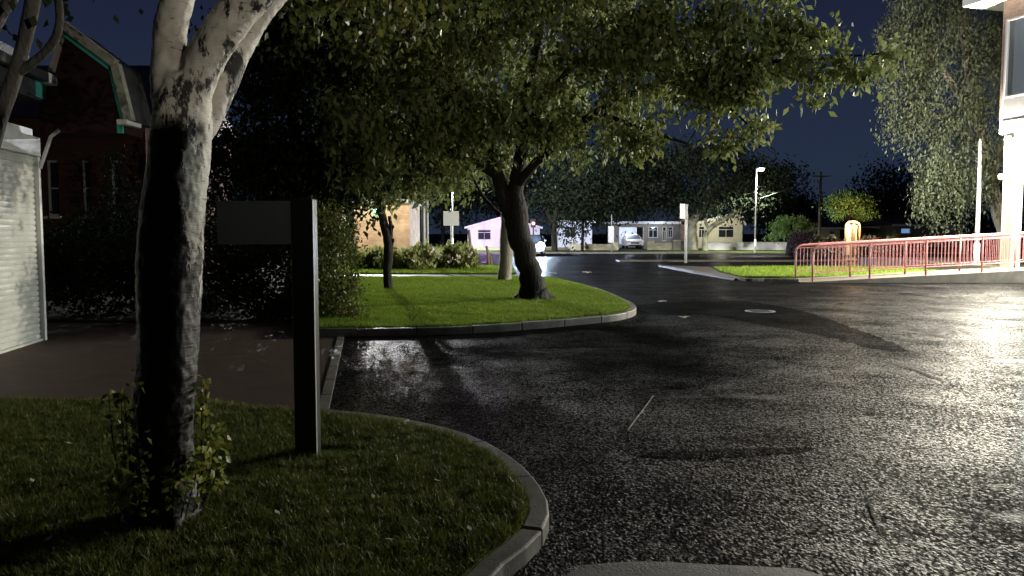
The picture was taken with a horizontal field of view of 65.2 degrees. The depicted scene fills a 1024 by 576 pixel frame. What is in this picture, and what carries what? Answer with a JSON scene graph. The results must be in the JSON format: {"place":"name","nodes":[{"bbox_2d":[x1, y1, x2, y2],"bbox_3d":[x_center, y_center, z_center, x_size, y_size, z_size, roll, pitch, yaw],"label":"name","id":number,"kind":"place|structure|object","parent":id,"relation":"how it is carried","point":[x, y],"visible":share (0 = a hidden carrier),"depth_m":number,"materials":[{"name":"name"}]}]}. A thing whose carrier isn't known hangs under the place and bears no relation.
{"place":"outdoors","nodes":[
{"label":"outdoors","id":0,"kind":"place"},
{"bbox_2d":[8,65,232,286],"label":"brick house","id":1,"kind":"structure","parent":0,"point":[75,163],"depth_m":22.84,"materials":[{"name":"brick"}]},
{"bbox_2d":[44,160,61,218],"bbox_3d":[-13.135,-2.820,22.926,0.485,1.670,0.270,0,4,0],"label":"window","id":2,"kind":"structure","parent":1,"relation":"in","point":[53,185],"depth_m":22.99,"materials":[{"name":"grey"}]},
{"bbox_2d":[79,160,90,218],"bbox_3d":[-12.185,-2.820,22.926,0.378,1.670,0.270,0,4,0],"label":"window","id":3,"kind":"structure","parent":1,"relation":"in","point":[85,163],"depth_m":22.99,"materials":[{"name":"grey"}]},
{"bbox_2d":[111,160,119,218],"bbox_3d":[-11.349,-2.820,22.926,0.378,1.670,0.270,0,4,0],"label":"window","id":4,"kind":"structure","parent":1,"relation":"in","point":[113,182],"depth_m":22.99,"materials":[{"name":"grey"}]},
{"bbox_2d":[0,323,337,409],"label":"driveway","id":5,"kind":"structure","parent":0,"point":[249,363],"depth_m":9.88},
{"bbox_2d":[0,21,151,353],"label":"garage","id":6,"kind":"structure","parent":5,"relation":"on","point":[89,87],"depth_m":11.69,"materials":[{"name":"brick"}]},
{"bbox_2d":[0,395,534,575],"bbox_3d":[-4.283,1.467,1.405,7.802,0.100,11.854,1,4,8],"label":"lawn","id":7,"kind":"structure","parent":0,"point":[330,449],"depth_m":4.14,"materials":[{"name":"plant"}]},
{"bbox_2d":[0,0,143,148],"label":"birch tree","id":8,"kind":"object","parent":7,"relation":"on","point":[21,65],"visible":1,"depth_m":3.81,"materials":[{"name":"grey plant"}]},
{"bbox_2d":[215,199,320,455],"bbox_3d":[-1.646,0.296,5.412,0.659,1.788,0.142,0,4,0],"label":"post sign","id":9,"kind":"object","parent":7,"relation":"on","point":[293,222],"visible":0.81,"depth_m":5.34,"materials":[{"name":"metal"}]},
{"bbox_2d":[96,0,583,532],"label":"birch tree","id":10,"kind":"object","parent":7,"relation":"on","point":[194,84],"visible":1,"depth_m":4.07,"materials":[{"name":"grey plant"}]},
{"bbox_2d":[321,432,367,446],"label":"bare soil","id":11,"kind":"structure","parent":7,"relation":"on","point":[364,439],"depth_m":5.85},
{"bbox_2d":[359,241,487,257],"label":"tall grass","id":12,"kind":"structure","parent":0,"point":[437,250],"depth_m":42.60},
{"bbox_2d":[337,265,514,272],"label":"grass","id":13,"kind":"structure","parent":0,"point":[486,268],"depth_m":31.41,"materials":[{"name":"plant"}]},
{"bbox_2d":[351,271,514,273],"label":"lawn","id":14,"kind":"structure","parent":0,"point":[436,273],"depth_m":30.07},
{"bbox_2d":[343,245,397,268],"bbox_3d":[-5.855,-1.280,33.532,2.497,1.132,1.847,1,4,13],"label":"flowering plant","id":15,"kind":"object","parent":14,"relation":"on","point":[369,261],"visible":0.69,"depth_m":33.12,"materials":[{"name":"green plant"}]},
{"bbox_2d":[383,244,408,268],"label":"flowering plant","id":16,"kind":"object","parent":14,"relation":"on","point":[395,250],"visible":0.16,"depth_m":33.55,"materials":[{"name":"green plant"}]},
{"bbox_2d":[393,241,438,269],"bbox_3d":[-4.045,-1.283,33.028,1.974,1.384,2.116,0,4,0],"label":"flowering plant","id":17,"kind":"object","parent":14,"relation":"on","point":[412,257],"visible":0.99,"depth_m":32.66,"materials":[{"name":"green plant"}]},
{"bbox_2d":[422,199,425,256],"bbox_3d":[-3.637,-2.571,32.901,0.150,3.823,0.143,0,4,0],"label":"pole","id":18,"kind":"object","parent":14,"relation":"on","point":[423,230],"visible":0.31,"depth_m":32.85,"materials":[{"name":"metal"}]},
{"bbox_2d":[426,201,428,241],"bbox_3d":[-3.642,-2.702,34.396,0.110,3.879,0.105,0,4,0],"label":"pole","id":19,"kind":"object","parent":14,"relation":"on","point":[427,226],"visible":0.31,"depth_m":34.36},
{"bbox_2d":[415,239,451,268],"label":"flowering plant","id":20,"kind":"object","parent":14,"relation":"on","point":[440,261],"visible":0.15,"depth_m":33.43,"materials":[{"name":"green plant"}]},
{"bbox_2d":[440,239,480,268],"bbox_3d":[-2.233,-1.366,33.748,1.668,1.420,2.068,-1,4,-14],"label":"flowering plant","id":21,"kind":"object","parent":14,"relation":"on","point":[464,255],"visible":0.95,"depth_m":33.22,"materials":[{"name":"green plant"}]},
{"bbox_2d":[353,274,518,276],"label":"path","id":22,"kind":"structure","parent":0,"point":[471,275],"depth_m":30.00,"materials":[{"name":"concrete"}]},
{"bbox_2d":[319,275,630,334],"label":"lawn","id":23,"kind":"structure","parent":0,"point":[435,320],"depth_m":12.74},
{"bbox_2d":[278,189,374,319],"bbox_3d":[-3.350,-0.573,14.578,1.788,2.462,2.204,0,4,0],"label":"evergreen shrub","id":24,"kind":"object","parent":23,"relation":"on","point":[334,295],"visible":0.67,"depth_m":14.32,"materials":[{"name":"green plant"}]},
{"bbox_2d":[303,75,491,287],"bbox_3d":[-3.280,-2.784,20.586,4.759,5.813,4.484,2,4,28],"label":"slim tree","id":25,"kind":"object","parent":23,"relation":"on","point":[388,238],"visible":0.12,"depth_m":20.92,"materials":[{"name":"green plant"}]},
{"bbox_2d":[383,15,617,279],"bbox_3d":[-0.292,-4.358,24.841,7.213,8.541,6.239,0,4,0],"label":"young tree","id":26,"kind":"object","parent":23,"relation":"on","point":[505,263],"visible":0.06,"depth_m":24.80,"materials":[{"name":"green plant"}]},
{"bbox_2d":[257,0,927,299],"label":"cherry tree","id":27,"kind":"object","parent":23,"relation":"on","point":[718,88],"visible":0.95,"depth_m":15.37,"materials":[{"name":"green plant"}]},
{"bbox_2d":[0,0,1023,233],"label":"sky","id":28,"kind":"structure","parent":0,"point":[829,145],"materials":[{"name":"blue"}]},
{"bbox_2d":[238,249,1023,253],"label":"verge","id":29,"kind":"structure","parent":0,"point":[700,250],"depth_m":69.00,"materials":[{"name":"plant"}]},
{"bbox_2d":[473,247,499,249],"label":"garden wall","id":30,"kind":"structure","parent":29,"relation":"on","point":[489,248],"depth_m":69.93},
{"bbox_2d":[546,247,567,249],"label":"garden wall","id":31,"kind":"structure","parent":29,"relation":"on","point":[559,248],"depth_m":71.93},
{"bbox_2d":[525,142,645,250],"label":"roadside tree","id":32,"kind":"object","parent":29,"relation":"on","point":[564,190],"visible":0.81,"depth_m":64.54,"materials":[{"name":"green plant"}]},
{"bbox_2d":[570,242,617,249],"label":"garden wall","id":33,"kind":"structure","parent":29,"relation":"on","point":[597,246],"depth_m":69.91,"materials":[{"name":"concrete"}]},
{"bbox_2d":[547,165,656,250],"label":"roadside tree","id":34,"kind":"object","parent":29,"relation":"on","point":[614,207],"visible":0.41,"depth_m":65.14,"materials":[{"name":"green plant"}]},
{"bbox_2d":[608,214,613,251],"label":"road sign","id":35,"kind":"object","parent":29,"relation":"on","point":[611,234],"visible":0.93,"depth_m":63.79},
{"bbox_2d":[647,241,672,249],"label":"garden wall","id":36,"kind":"structure","parent":29,"relation":"on","point":[652,245],"depth_m":70.91,"materials":[{"name":"concrete"}]},
{"bbox_2d":[672,240,687,249],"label":"garden wall","id":37,"kind":"structure","parent":29,"relation":"on","point":[678,244],"depth_m":70.40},
{"bbox_2d":[583,133,810,250],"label":"spreading tree","id":38,"kind":"object","parent":29,"relation":"on","point":[706,198],"visible":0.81,"depth_m":66.47,"materials":[{"name":"plant"}]},
{"bbox_2d":[708,242,786,249],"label":"garden wall","id":39,"kind":"structure","parent":29,"relation":"on","point":[744,246],"depth_m":70.91,"materials":[{"name":"concrete"}]},
{"bbox_2d":[754,167,764,251],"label":"street lamp","id":40,"kind":"object","parent":29,"relation":"on","point":[760,168],"visible":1,"depth_m":62.16,"materials":[{"name":"white"}]},
{"bbox_2d":[762,172,830,236],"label":"utility pole","id":41,"kind":"object","parent":29,"relation":"on","point":[820,176],"visible":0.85,"depth_m":69.53,"materials":[{"name":"wood"}]},
{"bbox_2d":[257,254,1023,575],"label":"road","id":42,"kind":"structure","parent":0,"point":[936,465],"depth_m":7.07,"materials":[{"name":"asphalt"}]},
{"bbox_2d":[45,266,292,322],"bbox_3d":[-21.500,-0.284,27.169,37.000,0.045,25.750,0,4,0],"label":"planting bed","id":43,"kind":"object","parent":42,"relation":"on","point":[212,317],"depth_m":14.77,"materials":[{"name":"soil"}]},
{"bbox_2d":[43,186,138,318],"bbox_3d":[-8.032,-0.665,15.471,3.479,2.519,3.245,3,5,36],"label":"evergreen shrub","id":44,"kind":"object","parent":43,"relation":"on","point":[59,259],"visible":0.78,"depth_m":15.03,"materials":[{"name":"green plant"}]},
{"bbox_2d":[82,144,142,289],"bbox_3d":[-9.659,-1.659,19.881,1.845,3.812,1.832,3,5,40],"label":"climbing shrub","id":45,"kind":"object","parent":43,"relation":"on","point":[129,189],"visible":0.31,"depth_m":19.82,"materials":[{"name":"green plant"}]},
{"bbox_2d":[115,203,289,313],"bbox_3d":[-6.269,-0.675,15.924,3.204,2.488,3.221,4,5,43],"label":"evergreen shrub","id":46,"kind":"object","parent":43,"relation":"on","point":[209,303],"visible":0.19,"depth_m":15.41,"materials":[{"name":"green plant"}]},
{"bbox_2d":[203,197,345,321],"bbox_3d":[-4.487,-0.521,14.940,2.825,2.320,2.816,0,4,0],"label":"evergreen shrub","id":47,"kind":"object","parent":43,"relation":"on","point":[275,256],"visible":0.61,"depth_m":14.35,"materials":[{"name":"green plant"}]},
{"bbox_2d":[188,0,414,295],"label":"dark tree","id":48,"kind":"object","parent":43,"relation":"on","point":[268,157],"visible":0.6,"depth_m":17.71,"materials":[{"name":"green plant"}]},
{"bbox_2d":[320,335,344,409],"bbox_3d":[-2.191,0.916,9.891,0.100,0.018,5.747,-1,4,-10],"label":"edging","id":49,"kind":"object","parent":42,"relation":"on","point":[326,396],"visible":0.89,"depth_m":8.91,"materials":[{"name":"concrete"}]},
{"bbox_2d":[331,199,421,258],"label":"brick pavilion","id":50,"kind":"structure","parent":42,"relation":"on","point":[406,229],"depth_m":45.90,"materials":[{"name":"beige brick"}]},
{"bbox_2d":[320,409,548,575],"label":"kerb","id":51,"kind":"structure","parent":42,"relation":"on","point":[511,556],"depth_m":4.07,"materials":[{"name":"concrete"}]},
{"bbox_2d":[319,282,635,335],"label":"kerb","id":52,"kind":"structure","parent":42,"relation":"on","point":[630,312],"depth_m":12.86,"materials":[{"name":"concrete"}]},
{"bbox_2d":[485,246,489,265],"bbox_3d":[-1.152,-1.504,37.986,0.223,1.002,0.136,0,4,0],"label":"fence post","id":53,"kind":"object","parent":42,"relation":"on","point":[488,257],"visible":0.84,"depth_m":37.94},
{"bbox_2d":[531,219,535,234],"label":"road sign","id":54,"kind":"object","parent":42,"relation":"on","point":[533,223],"visible":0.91,"depth_m":59.76,"materials":[{"name":"metal"}]},
{"bbox_2d":[531,235,545,255],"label":"parked car","id":55,"kind":"object","parent":42,"relation":"on","point":[539,241],"visible":0.51,"depth_m":54.97,"materials":[{"name":"grey paint"}]},
{"bbox_2d":[627,395,653,431],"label":"twig","id":56,"kind":"object","parent":42,"relation":"on","point":[639,414],"visible":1,"depth_m":6.91,"materials":[{"name":"wood"}]},
{"bbox_2d":[284,252,1022,253],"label":"kerb","id":57,"kind":"structure","parent":42,"relation":"on","point":[709,253],"depth_m":62.13,"materials":[{"name":"concrete"}]},
{"bbox_2d":[680,204,687,262],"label":"road sign","id":58,"kind":"object","parent":42,"relation":"on","point":[683,211],"visible":0.95,"depth_m":42.79,"materials":[{"name":"metal"}]},
{"bbox_2d":[567,561,821,575],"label":"concrete strip","id":59,"kind":"object","parent":42,"relation":"on","point":[640,568],"visible":1,"depth_m":3.79,"materials":[{"name":"concrete"}]},
{"bbox_2d":[628,447,814,459],"bbox_3d":[1.561,1.201,5.806,1.434,0.001,0.249,-1,4,-8],"label":"asphalt patch","id":60,"kind":"object","parent":42,"relation":"on","point":[715,454],"visible":1,"depth_m":5.81,"materials":[{"name":"asphalt"}]},
{"bbox_2d":[666,266,798,281],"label":"kerb","id":61,"kind":"structure","parent":42,"relation":"on","point":[765,279],"depth_m":26.47,"materials":[{"name":"concrete"}]},
{"bbox_2d":[635,301,907,351],"bbox_3d":[4.235,0.582,14.823,3.580,0.001,8.133,0,4,0],"label":"asphalt patch","id":62,"kind":"object","parent":42,"relation":"on","point":[794,319],"visible":0.94,"depth_m":15.16,"materials":[{"name":"asphalt"}]},
{"bbox_2d":[745,309,775,312],"bbox_3d":[5.041,0.469,16.262,0.600,0.017,0.600,0,4,0],"label":"drain cover","id":63,"kind":"object","parent":62,"relation":"on","point":[762,311],"visible":1,"depth_m":16.08,"materials":[{"name":"metal"}]},
{"bbox_2d":[763,213,817,255],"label":"tree","id":64,"kind":"object","parent":42,"relation":"on","point":[781,226],"visible":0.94,"depth_m":54.70,"materials":[{"name":"green plant"}]},
{"bbox_2d":[786,223,818,257],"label":"purple shrub","id":65,"kind":"object","parent":42,"relation":"on","point":[801,237],"visible":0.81,"depth_m":51.69,"materials":[{"name":"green plant"}]},
{"bbox_2d":[811,188,887,224],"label":"tree","id":66,"kind":"object","parent":42,"relation":"on","point":[837,202],"visible":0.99,"depth_m":59.34,"materials":[{"name":"green plant"}]},
{"bbox_2d":[844,221,860,254],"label":"garden arch","id":67,"kind":"structure","parent":42,"relation":"on","point":[850,232],"depth_m":57.87,"materials":[{"name":"paint"}]},
{"bbox_2d":[853,469,881,535],"bbox_3d":[2.137,1.265,4.813,0.027,0.001,1.297,1,4,17],"label":"road crack","id":68,"kind":"object","parent":42,"relation":"on","point":[872,509],"visible":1,"depth_m":4.69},
{"bbox_2d":[831,349,956,385],"bbox_3d":[4.597,0.925,9.774,0.210,0.001,2.874,0,4,-6],"label":"road crack","id":69,"kind":"object","parent":42,"relation":"on","point":[903,366],"visible":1,"depth_m":9.50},
{"bbox_2d":[880,233,908,256],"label":"flowering bush","id":70,"kind":"object","parent":42,"relation":"on","point":[893,249],"visible":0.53,"depth_m":53.73,"materials":[{"name":"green plant"}]},
{"bbox_2d":[791,267,1023,282],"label":"ramp","id":71,"kind":"structure","parent":42,"relation":"on","point":[999,275],"depth_m":25.80,"materials":[{"name":"concrete"}]},
{"bbox_2d":[795,232,1023,278],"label":"railing","id":72,"kind":"object","parent":71,"relation":"on","point":[905,265],"visible":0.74,"depth_m":27.07,"materials":[{"name":"metal"}]},
{"bbox_2d":[811,233,1023,280],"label":"railing","id":73,"kind":"object","parent":71,"relation":"on","point":[918,239],"visible":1,"depth_m":25.97,"materials":[{"name":"metal"}]},
{"bbox_2d":[907,325,958,340],"bbox_3d":[6.682,0.711,12.888,0.171,0.001,2.118,0,4,6],"label":"road crack","id":74,"kind":"object","parent":42,"relation":"on","point":[926,332],"visible":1,"depth_m":12.71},
{"bbox_2d":[869,0,1004,259],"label":"weeping birch","id":75,"kind":"object","parent":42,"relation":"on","point":[971,103],"visible":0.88,"depth_m":34.81,"materials":[{"name":"green plant"}]},
{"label":"flower bed","id":76,"kind":"structure","parent":42,"relation":"on","visible":0},
{"bbox_2d":[443,209,458,242],"bbox_3d":[-3.028,-2.539,39.905,0.773,2.838,0.110,0,4,0],"label":"road sign","id":77,"kind":"object","parent":76,"relation":"on","point":[451,219],"visible":0.91,"depth_m":39.79,"materials":[{"name":"metal"}]},
{"bbox_2d":[268,234,1022,248],"bbox_3d":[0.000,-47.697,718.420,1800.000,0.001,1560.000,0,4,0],"label":"ground","id":78,"kind":"structure","parent":0,"point":[434,239],"depth_m":175.85,"materials":[{"name":"concrete"}]},
{"bbox_2d":[402,147,496,244],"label":"background tree","id":79,"kind":"object","parent":78,"relation":"on","point":[442,206],"visible":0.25,"depth_m":104.45,"materials":[{"name":"green plant"}]},
{"bbox_2d":[465,217,542,246],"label":"bungalow","id":80,"kind":"object","parent":78,"relation":"on","point":[484,233],"visible":0.44,"depth_m":79.82,"materials":[{"name":"paint"}]},
{"bbox_2d":[477,229,490,239],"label":"window","id":81,"kind":"structure","parent":80,"relation":"in","point":[482,234],"depth_m":79.94,"materials":[{"name":"grey"}]},
{"bbox_2d":[449,142,574,227],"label":"background tree","id":82,"kind":"object","parent":78,"relation":"on","point":[495,199],"visible":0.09,"depth_m":108.40,"materials":[{"name":"green plant"}]},
{"bbox_2d":[556,220,595,248],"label":"bungalow","id":83,"kind":"object","parent":78,"relation":"on","point":[587,237],"visible":0.32,"depth_m":81.86,"materials":[{"name":"grey"}]},
{"bbox_2d":[524,126,651,228],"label":"background tree","id":84,"kind":"object","parent":78,"relation":"on","point":[567,170],"visible":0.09,"depth_m":113.79,"materials":[{"name":"green plant"}]},
{"bbox_2d":[621,234,642,247],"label":"parked car","id":85,"kind":"object","parent":78,"relation":"on","point":[627,240],"visible":0.99,"depth_m":82.17,"materials":[{"name":"grey paint"}]},
{"bbox_2d":[602,216,684,248],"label":"bungalow","id":86,"kind":"object","parent":78,"relation":"on","point":[659,232],"visible":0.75,"depth_m":81.84,"materials":[{"name":"grey"}]},
{"bbox_2d":[648,227,657,237],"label":"window","id":87,"kind":"structure","parent":86,"relation":"in","point":[653,231],"depth_m":81.92,"materials":[{"name":"grey"}]},
{"bbox_2d":[662,227,666,240],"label":"door","id":88,"kind":"structure","parent":86,"relation":"in","point":[663,228],"depth_m":81.94,"materials":[{"name":"grey"}]},
{"bbox_2d":[668,227,672,237],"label":"window","id":89,"kind":"structure","parent":86,"relation":"in","point":[670,229],"depth_m":81.92,"materials":[{"name":"grey"}]},
{"bbox_2d":[585,129,710,220],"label":"background tree","id":90,"kind":"object","parent":78,"relation":"on","point":[619,157],"visible":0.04,"depth_m":110.17,"materials":[{"name":"green plant"}]},
{"bbox_2d":[669,128,796,217],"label":"background tree","id":91,"kind":"object","parent":78,"relation":"on","point":[760,146],"visible":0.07,"depth_m":116.72,"materials":[{"name":"green plant"}]},
{"bbox_2d":[713,147,822,241],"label":"background tree","id":92,"kind":"object","parent":78,"relation":"on","point":[788,205],"visible":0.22,"depth_m":98.21,"materials":[{"name":"green plant"}]},
{"bbox_2d":[754,186,835,241],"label":"background tree","id":93,"kind":"object","parent":78,"relation":"on","point":[815,214],"visible":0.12,"depth_m":108.06,"materials":[{"name":"green plant"}]},
{"bbox_2d":[786,218,844,241],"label":"bungalow","id":94,"kind":"object","parent":78,"relation":"on","point":[829,226],"visible":0.37,"depth_m":91.91,"materials":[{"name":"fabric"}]},
{"bbox_2d":[809,234,822,256],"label":"flowering bush","id":95,"kind":"object","parent":78,"relation":"on","point":[820,241],"visible":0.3,"depth_m":53.66,"materials":[{"name":"green plant"}]},
{"bbox_2d":[816,234,843,256],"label":"flowering bush","id":96,"kind":"object","parent":78,"relation":"on","point":[827,238],"visible":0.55,"depth_m":53.81,"materials":[{"name":"green plant"}]},
{"bbox_2d":[832,215,879,239],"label":"bungalow","id":97,"kind":"object","parent":78,"relation":"on","point":[867,229],"visible":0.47,"depth_m":95.88,"materials":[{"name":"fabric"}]},
{"bbox_2d":[856,233,880,256],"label":"flowering bush","id":98,"kind":"object","parent":78,"relation":"on","point":[865,237],"visible":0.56,"depth_m":53.80,"materials":[{"name":"green plant"}]},
{"bbox_2d":[837,151,951,223],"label":"background tree","id":99,"kind":"object","parent":78,"relation":"on","point":[887,200],"visible":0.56,"depth_m":98.36,"materials":[{"name":"green plant"}]},
{"bbox_2d":[868,214,965,246],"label":"bungalow","id":100,"kind":"object","parent":78,"relation":"on","point":[890,224],"visible":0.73,"depth_m":91.89,"materials":[{"name":"brick"}]},
{"bbox_2d":[879,181,969,228],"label":"background tree","id":101,"kind":"object","parent":78,"relation":"on","point":[926,206],"visible":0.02,"depth_m":102.48,"materials":[{"name":"green plant"}]},
{"bbox_2d":[921,167,1023,245],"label":"background tree","id":102,"kind":"object","parent":78,"relation":"on","point":[984,224],"visible":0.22,"depth_m":98.58,"materials":[{"name":"green plant"}]},
{"bbox_2d":[659,265,736,280],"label":"pavement","id":103,"kind":"structure","parent":0,"point":[705,269],"depth_m":32.78,"materials":[{"name":"concrete"}]},
{"bbox_2d":[687,212,745,247],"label":"cream house","id":104,"kind":"structure","parent":0,"point":[721,234],"depth_m":83.84,"materials":[{"name":"grey"}]},
{"bbox_2d":[699,226,704,237],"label":"window","id":105,"kind":"structure","parent":104,"relation":"in","point":[701,228],"depth_m":83.92,"materials":[{"name":"grey"}]},
{"bbox_2d":[718,226,733,237],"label":"window","id":106,"kind":"structure","parent":104,"relation":"in","point":[722,233],"depth_m":83.92,"materials":[{"name":"grey"}]},
{"bbox_2d":[616,260,856,261],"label":"pavement","id":107,"kind":"structure","parent":0,"point":[728,260],"depth_m":45.02,"materials":[{"name":"concrete"}]},
{"bbox_2d":[714,264,947,278],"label":"lawn","id":108,"kind":"structure","parent":0,"point":[771,277],"depth_m":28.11,"materials":[{"name":"plant"}]},
{"bbox_2d":[973,139,981,262],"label":"lamp column","id":109,"kind":"structure","parent":108,"relation":"on","point":[978,211],"depth_m":31.80,"materials":[{"name":"metal"}]},
{"bbox_2d":[857,257,1023,269],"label":"forecourt","id":110,"kind":"structure","parent":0,"point":[889,261],"depth_m":35.08,"materials":[{"name":"concrete"}]},
{"bbox_2d":[962,0,1023,266],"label":"office block","id":111,"kind":"structure","parent":110,"relation":"on","point":[1011,116],"depth_m":27.36,"materials":[{"name":"paint"}]},
{"bbox_2d":[1005,136,1013,141],"bbox_3d":[17.021,-5.112,27.392,0.110,0.170,0.260,-1,4,-17],"label":"wall lamp","id":112,"kind":"object","parent":111,"relation":"attached to","point":[1009,138],"visible":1,"depth_m":27.34,"materials":[{"name":"metal"}]},
{"bbox_2d":[1003,14,1023,98],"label":"window","id":113,"kind":"structure","parent":111,"relation":"in","point":[1013,77],"depth_m":27.17,"materials":[{"name":"silver glass"}]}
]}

